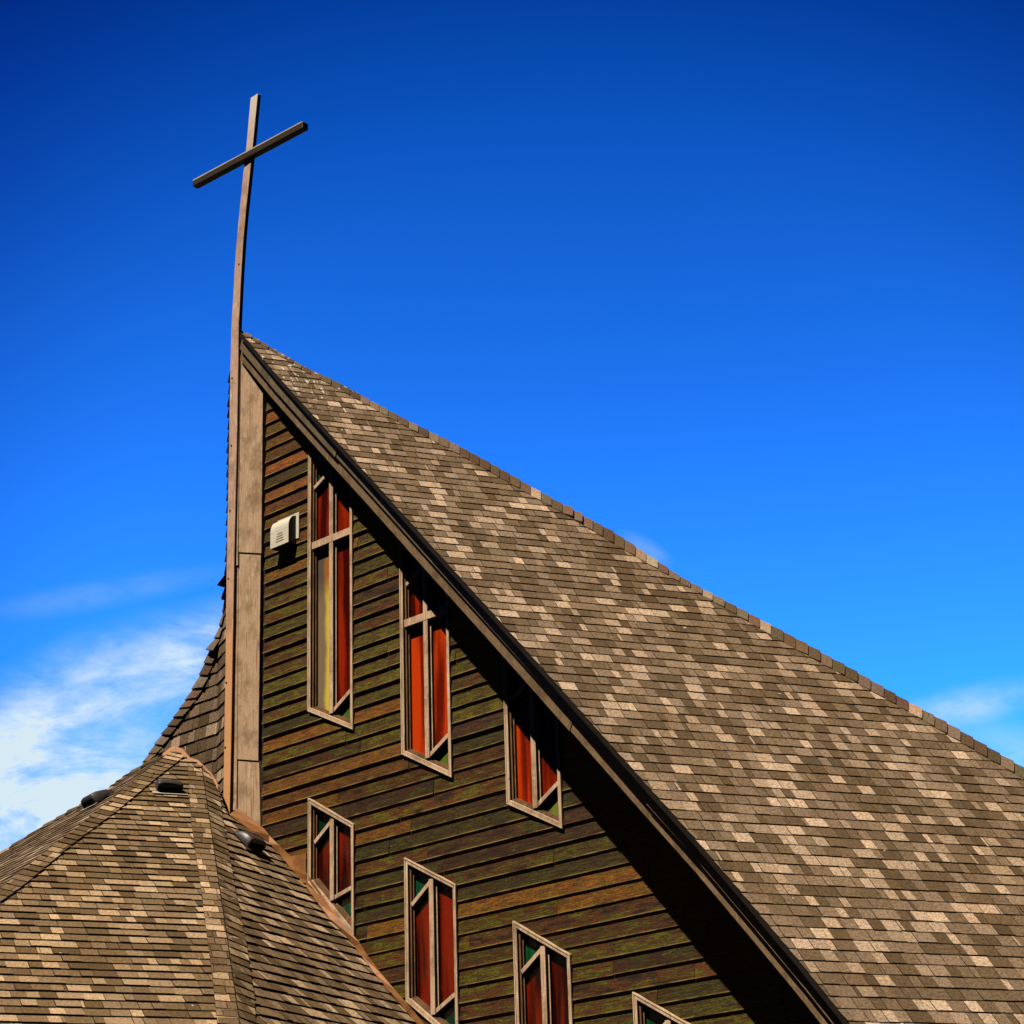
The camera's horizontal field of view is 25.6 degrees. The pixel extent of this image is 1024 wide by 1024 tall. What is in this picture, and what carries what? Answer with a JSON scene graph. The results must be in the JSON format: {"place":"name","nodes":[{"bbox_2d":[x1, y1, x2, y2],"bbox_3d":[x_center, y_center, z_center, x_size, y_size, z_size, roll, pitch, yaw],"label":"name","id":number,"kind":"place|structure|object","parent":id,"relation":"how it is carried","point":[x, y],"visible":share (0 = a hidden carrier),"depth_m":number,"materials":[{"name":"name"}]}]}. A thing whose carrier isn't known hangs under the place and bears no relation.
{"place":"outdoors","nodes":[
{"label":"outdoors","id":0,"kind":"place"},
{"bbox_2d":[0,0,1023,850],"label":"sky","id":1,"kind":"structure","parent":0,"point":[735,287],"materials":[{"name":"blue"}]},
{"label":"ground","id":2,"kind":"structure","parent":0,"visible":0},
{"bbox_2d":[0,331,1023,1023],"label":"church","id":3,"kind":"structure","parent":2,"relation":"on","point":[508,749],"depth_m":21.80,"materials":[{"name":"wood"}]},
{"bbox_2d":[80,789,113,811],"bbox_3d":[-4.526,3.153,24.678,0.298,0.220,0.381,12,-25,-33],"label":"roof vent","id":4,"kind":"object","parent":3,"relation":"on","point":[91,799],"visible":1,"depth_m":24.57,"materials":[{"name":"plastic"}]},
{"bbox_2d":[152,779,187,794],"bbox_3d":[-3.727,2.992,24.438,0.381,0.202,0.304,6,-22,-20],"label":"roof vent","id":5,"kind":"object","parent":3,"relation":"on","point":[166,786],"visible":1,"depth_m":24.32,"materials":[{"name":"plastic"}]},
{"bbox_2d":[233,830,266,855],"bbox_3d":[-2.785,3.495,23.879,0.283,0.250,0.381,-12,-23,25],"label":"roof vent","id":6,"kind":"object","parent":3,"relation":"on","point":[254,843],"visible":1,"depth_m":23.79,"materials":[{"name":"metal"}]},
{"bbox_2d":[193,94,307,815],"bbox_3d":[-3.136,-0.923,26.585,2.048,9.070,0.121,-19,-27,39],"label":"cross","id":7,"kind":"object","parent":3,"relation":"attached to","point":[249,155],"visible":0.95,"depth_m":26.93,"materials":[{"name":"brown wood"}]},
{"bbox_2d":[270,512,299,550],"bbox_3d":[-2.580,0.213,25.595,0.124,0.373,0.385,18,-28,-41],"label":"wall vent","id":8,"kind":"object","parent":3,"relation":"attached to","point":[284,532],"depth_m":25.53,"materials":[{"name":"white plastic"}]},
{"bbox_2d":[307,451,355,729],"bbox_3d":[-1.974,0.817,24.858,0.096,3.442,0.759,18,-28,-41],"label":"window","id":9,"kind":"structure","parent":3,"relation":"in","point":[330,598],"depth_m":24.87,"materials":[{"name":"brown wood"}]},
{"bbox_2d":[308,798,356,937],"bbox_3d":[-1.876,3.739,23.745,0.096,1.625,0.748,18,-28,-41],"label":"window","id":10,"kind":"structure","parent":3,"relation":"in","point":[331,836],"depth_m":23.79,"materials":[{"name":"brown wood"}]},
{"bbox_2d":[399,544,453,777],"bbox_3d":[-0.876,1.513,23.430,0.096,2.711,0.756,18,-28,-41],"label":"window","id":11,"kind":"structure","parent":3,"relation":"in","point":[425,635],"depth_m":23.44,"materials":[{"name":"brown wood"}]},
{"bbox_2d":[404,857,460,1023],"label":"window","id":12,"kind":"structure","parent":3,"relation":"in","point":[432,972],"depth_m":22.41,"materials":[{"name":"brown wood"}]},
{"bbox_2d":[502,657,564,828],"bbox_3d":[0.222,2.234,21.994,0.096,1.882,0.743,18,-28,-41],"label":"window","id":13,"kind":"structure","parent":3,"relation":"in","point":[532,732],"depth_m":22.02,"materials":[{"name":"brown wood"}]},
{"bbox_2d":[512,921,574,1023],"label":"window","id":14,"kind":"structure","parent":3,"relation":"in","point":[543,971],"depth_m":21.21,"materials":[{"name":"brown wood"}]},
{"bbox_2d":[632,992,690,1023],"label":"window","id":15,"kind":"structure","parent":3,"relation":"in","point":[645,1011],"depth_m":20.15,"materials":[{"name":"brown wood"}]}
]}

